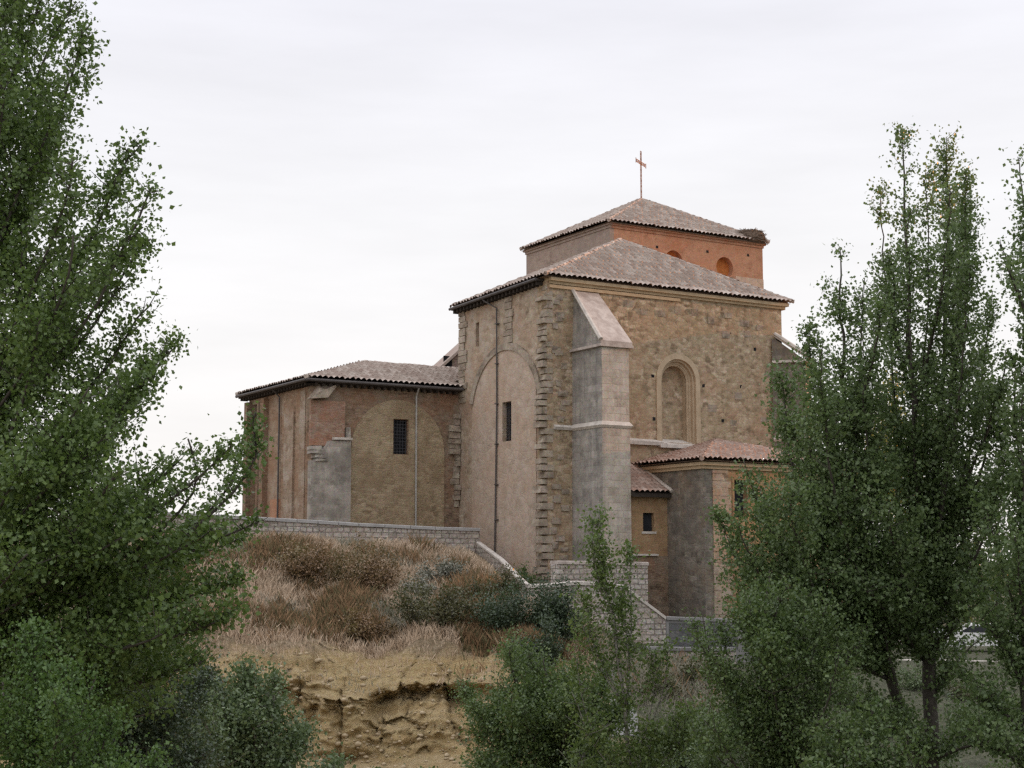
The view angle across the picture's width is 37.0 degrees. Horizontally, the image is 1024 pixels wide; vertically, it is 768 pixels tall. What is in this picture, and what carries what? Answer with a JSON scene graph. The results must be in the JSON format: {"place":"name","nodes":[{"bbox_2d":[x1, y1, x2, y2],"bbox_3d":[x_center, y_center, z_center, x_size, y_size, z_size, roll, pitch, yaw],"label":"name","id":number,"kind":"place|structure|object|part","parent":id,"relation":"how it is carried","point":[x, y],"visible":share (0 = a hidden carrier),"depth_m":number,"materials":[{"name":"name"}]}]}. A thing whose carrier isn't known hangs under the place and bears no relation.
{"place":"outdoors","nodes":[
{"label":"outdoors","id":0,"kind":"place"},
{"bbox_2d":[0,532,1020,767],"bbox_3d":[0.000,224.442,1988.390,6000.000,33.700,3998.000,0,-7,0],"label":"ground","id":1,"kind":"structure","parent":0,"point":[396,717],"depth_m":58.66,"materials":[{"name":"beige soil"}]},
{"bbox_2d":[0,607,191,767],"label":"bramble bush","id":2,"kind":"object","parent":1,"relation":"on","point":[56,715],"visible":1,"depth_m":16.53,"materials":[{"name":"green plant"}]},
{"bbox_2d":[3,578,253,767],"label":"bush","id":3,"kind":"object","parent":1,"relation":"on","point":[157,729],"visible":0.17,"depth_m":24.55,"materials":[{"name":"green plant"}]},
{"bbox_2d":[0,0,278,754],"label":"poplar tree","id":4,"kind":"object","parent":1,"relation":"on","point":[74,544],"visible":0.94,"depth_m":19.45,"materials":[{"name":"green plant"}]},
{"bbox_2d":[135,648,356,767],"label":"willow bush","id":5,"kind":"object","parent":1,"relation":"on","point":[263,736],"visible":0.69,"depth_m":31.78,"materials":[{"name":"green plant"}]},
{"bbox_2d":[114,512,479,552],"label":"parapet wall","id":6,"kind":"structure","parent":1,"relation":"on","point":[469,538],"depth_m":75.40,"materials":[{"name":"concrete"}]},
{"bbox_2d":[259,535,336,578],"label":"rusty weed clump","id":7,"kind":"object","parent":1,"relation":"on","point":[308,560],"visible":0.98,"depth_m":67.11,"materials":[{"name":"brown plant"}]},
{"bbox_2d":[300,531,408,590],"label":"rusty weed clump","id":8,"kind":"object","parent":1,"relation":"on","point":[366,571],"visible":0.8,"depth_m":67.29,"materials":[{"name":"brown plant"}]},
{"bbox_2d":[178,649,541,767],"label":"stones","id":9,"kind":"object","parent":1,"relation":"on","point":[357,744],"visible":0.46,"depth_m":57.36,"materials":[{"name":"beige stone"}]},
{"bbox_2d":[325,602,402,641],"bbox_3d":[-6.148,9.728,62.318,3.481,1.710,2.597,2,-7,-14],"label":"rusty weed clump","id":10,"kind":"object","parent":1,"relation":"on","point":[357,627],"visible":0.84,"depth_m":61.74,"materials":[{"name":"brown plant"}]},
{"bbox_2d":[108,526,724,730],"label":"dry grass","id":11,"kind":"structure","parent":1,"relation":"on","point":[475,637],"depth_m":63.69,"materials":[{"name":"plant"}]},
{"bbox_2d":[398,568,438,596],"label":"grey shrub","id":12,"kind":"object","parent":1,"relation":"on","point":[421,581],"visible":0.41,"depth_m":67.19,"materials":[{"name":"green plant"}]},
{"bbox_2d":[377,570,481,626],"bbox_3d":[-3.332,8.733,62.708,3.811,2.609,4.018,6,-9,-43],"label":"olive weed clump","id":13,"kind":"object","parent":1,"relation":"on","point":[448,608],"visible":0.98,"depth_m":62.02,"materials":[{"name":"green plant"}]},
{"bbox_2d":[415,554,470,581],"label":"grey shrub","id":14,"kind":"object","parent":1,"relation":"on","point":[446,568],"visible":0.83,"depth_m":69.21,"materials":[{"name":"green plant"}]},
{"bbox_2d":[453,567,499,599],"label":"olive weed clump","id":15,"kind":"object","parent":1,"relation":"on","point":[477,588],"visible":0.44,"depth_m":65.34,"materials":[{"name":"green plant"}]},
{"bbox_2d":[476,542,528,588],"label":"stair parapet","id":16,"kind":"structure","parent":1,"relation":"on","point":[491,557],"depth_m":74.95,"materials":[{"name":"stone"}]},
{"bbox_2d":[484,560,524,600],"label":"green shrub","id":17,"kind":"object","parent":1,"relation":"on","point":[507,576],"visible":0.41,"depth_m":66.02,"materials":[{"name":"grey plant"}]},
{"bbox_2d":[464,567,573,632],"bbox_3d":[0.372,8.950,62.450,4.878,2.949,4.053,0,-7,0],"label":"green shrub","id":18,"kind":"object","parent":1,"relation":"on","point":[494,612],"visible":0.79,"depth_m":61.66,"materials":[{"name":"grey plant"}]},
{"bbox_2d":[515,561,541,583],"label":"green shrub","id":19,"kind":"object","parent":1,"relation":"on","point":[524,572],"visible":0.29,"depth_m":72.93,"materials":[{"name":"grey plant"}]},
{"bbox_2d":[509,607,569,667],"bbox_3d":[0.961,9.952,59.200,2.567,2.629,2.326,0,-7,0],"label":"green shrub","id":20,"kind":"object","parent":1,"relation":"on","point":[548,641],"visible":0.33,"depth_m":59.07,"materials":[{"name":"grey plant"}]},
{"bbox_2d":[235,151,855,617],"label":"church","id":21,"kind":"structure","parent":1,"relation":"on","point":[619,359],"depth_m":79.31,"materials":[{"name":"stone"}]},
{"bbox_2d":[737,228,770,244],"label":"stork nest","id":22,"kind":"object","parent":21,"relation":"on","point":[758,235],"visible":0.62,"depth_m":94.96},
{"bbox_2d":[433,621,670,767],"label":"elm sapling","id":23,"kind":"object","parent":1,"relation":"on","point":[531,705],"visible":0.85,"depth_m":44.59,"materials":[{"name":"green plant"}]},
{"bbox_2d":[533,567,591,643],"bbox_3d":[2.060,9.060,62.343,3.006,3.388,2.766,0,-7,0],"label":"green shrub","id":24,"kind":"object","parent":1,"relation":"on","point":[562,625],"visible":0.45,"depth_m":61.96,"materials":[{"name":"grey plant"}]},
{"bbox_2d":[521,581,665,643],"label":"terrace wall","id":25,"kind":"structure","parent":1,"relation":"on","point":[657,625],"depth_m":69.27,"materials":[{"name":"stone"}]},
{"bbox_2d":[550,561,648,602],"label":"plinth wall","id":26,"kind":"structure","parent":1,"relation":"on","point":[581,570],"depth_m":71.27,"materials":[{"name":"stone"}]},
{"bbox_2d":[587,729,621,767],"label":"green shrub","id":27,"kind":"object","parent":1,"relation":"on","point":[609,747],"visible":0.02,"depth_m":50.55,"materials":[{"name":"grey plant"}]},
{"bbox_2d":[549,499,713,767],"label":"young poplar","id":28,"kind":"object","parent":1,"relation":"on","point":[599,572],"visible":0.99,"depth_m":41.34,"materials":[{"name":"green plant"}]},
{"bbox_2d":[633,663,691,703],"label":"olive shrub","id":29,"kind":"object","parent":1,"relation":"on","point":[672,683],"visible":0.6,"depth_m":60.79,"materials":[{"name":"green plant"}]},
{"bbox_2d":[645,698,714,767],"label":"grey shrub","id":30,"kind":"object","parent":1,"relation":"on","point":[684,759],"visible":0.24,"depth_m":54.55,"materials":[{"name":"green plant"}]},
{"bbox_2d":[643,646,736,663],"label":"wall","id":31,"kind":"structure","parent":1,"relation":"on","point":[683,651],"depth_m":69.38,"materials":[{"name":"grey stone"}]},
{"bbox_2d":[656,726,724,767],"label":"grey shrub","id":32,"kind":"object","parent":1,"relation":"on","point":[697,750],"visible":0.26,"depth_m":50.95,"materials":[{"name":"green plant"}]},
{"bbox_2d":[670,651,732,684],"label":"olive shrub","id":33,"kind":"object","parent":1,"relation":"on","point":[693,672],"visible":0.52,"depth_m":62.97,"materials":[{"name":"green plant"}]},
{"bbox_2d":[695,690,763,747],"bbox_3d":[7.791,12.500,57.059,2.799,2.412,2.874,5,-8,-35],"label":"grey shrub","id":34,"kind":"object","parent":1,"relation":"on","point":[708,705],"visible":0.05,"depth_m":57.26,"materials":[{"name":"green plant"}]},
{"bbox_2d":[666,616,800,661],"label":"panel wall","id":35,"kind":"structure","parent":1,"relation":"on","point":[673,625],"depth_m":70.15,"materials":[{"name":"grey concrete"}]},
{"bbox_2d":[667,552,883,767],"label":"elm sapling","id":36,"kind":"object","parent":1,"relation":"on","point":[778,655],"visible":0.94,"depth_m":36.84,"materials":[{"name":"green plant"}]},
{"bbox_2d":[802,658,879,706],"bbox_3d":[13.472,12.166,63.046,3.360,2.211,2.750,4,-8,-32],"label":"green shrub","id":37,"kind":"object","parent":1,"relation":"on","point":[857,683],"visible":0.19,"depth_m":62.65,"materials":[{"name":"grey plant"}]},
{"bbox_2d":[831,692,886,739],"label":"grey shrub","id":38,"kind":"object","parent":1,"relation":"on","point":[848,716],"visible":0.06,"depth_m":58.55,"materials":[{"name":"green plant"}]},
{"bbox_2d":[700,121,1023,767],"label":"poplar tree","id":39,"kind":"object","parent":1,"relation":"on","point":[865,563],"visible":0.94,"depth_m":40.64,"materials":[{"name":"green plant"}]},
{"bbox_2d":[786,690,954,767],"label":"elm sapling","id":40,"kind":"object","parent":1,"relation":"on","point":[876,754],"visible":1,"depth_m":33.18,"materials":[{"name":"green plant"}]},
{"bbox_2d":[861,358,936,530],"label":"tree","id":41,"kind":"object","parent":1,"relation":"on","point":[892,431],"visible":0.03,"depth_m":114.53,"materials":[{"name":"green plant"}]},
{"bbox_2d":[888,745,944,767],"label":"olive shrub","id":42,"kind":"object","parent":1,"relation":"on","point":[907,760],"visible":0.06,"depth_m":54.78,"materials":[{"name":"green plant"}]},
{"bbox_2d":[896,658,937,690],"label":"grey shrub","id":43,"kind":"object","parent":1,"relation":"on","point":[910,681],"visible":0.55,"depth_m":66.81,"materials":[{"name":"green plant"}]},
{"bbox_2d":[946,673,973,699],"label":"olive shrub","id":44,"kind":"object","parent":1,"relation":"on","point":[958,694],"visible":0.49,"depth_m":65.62,"materials":[{"name":"green plant"}]},
{"bbox_2d":[939,751,985,767],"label":"grey shrub","id":45,"kind":"object","parent":1,"relation":"on","point":[950,765],"visible":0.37,"depth_m":52.92,"materials":[{"name":"green plant"}]},
{"bbox_2d":[917,568,1009,622],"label":"tree","id":46,"kind":"object","parent":1,"relation":"on","point":[975,603],"visible":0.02,"depth_m":117.97,"materials":[{"name":"green plant"}]},
{"bbox_2d":[938,693,1008,738],"bbox_3d":[17.911,12.844,58.845,2.820,1.819,2.391,0,-7,0],"label":"grey shrub","id":47,"kind":"object","parent":1,"relation":"on","point":[950,710],"visible":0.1,"depth_m":59.14,"materials":[{"name":"green plant"}]},
{"bbox_2d":[934,144,1023,767],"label":"poplar tree","id":48,"kind":"object","parent":1,"relation":"on","point":[1003,744],"visible":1,"depth_m":37.24,"materials":[{"name":"green plant"}]},
{"bbox_2d":[948,623,1018,650],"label":"parked car","id":49,"kind":"object","parent":1,"relation":"on","point":[979,629],"visible":0.14,"depth_m":80.36,"materials":[{"name":"white paint"}]},
{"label":"window","id":50,"kind":"part","parent":49,"relation":"part of","materials":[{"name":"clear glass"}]},
{"bbox_2d":[959,511,1018,619],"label":"tree","id":51,"kind":"object","parent":1,"relation":"on","point":[998,595],"visible":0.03,"depth_m":98.73,"materials":[{"name":"green plant"}]},
{"bbox_2d":[977,685,1020,719],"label":"green shrub","id":52,"kind":"object","parent":1,"relation":"on","point":[1014,703],"visible":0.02,"depth_m":62.62,"materials":[{"name":"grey plant"}]},
{"bbox_2d":[984,754,1014,767],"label":"green shrub","id":53,"kind":"object","parent":1,"relation":"on","point":[1002,763],"visible":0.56,"depth_m":49.09,"materials":[{"name":"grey plant"}]},
{"bbox_2d":[0,0,1023,563],"label":"sky","id":54,"kind":"structure","parent":0,"point":[343,174],"materials":[{"name":"white"}]},
{"bbox_2d":[608,668,638,735],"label":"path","id":55,"kind":"structure","parent":0,"point":[635,730],"depth_m":57.74,"materials":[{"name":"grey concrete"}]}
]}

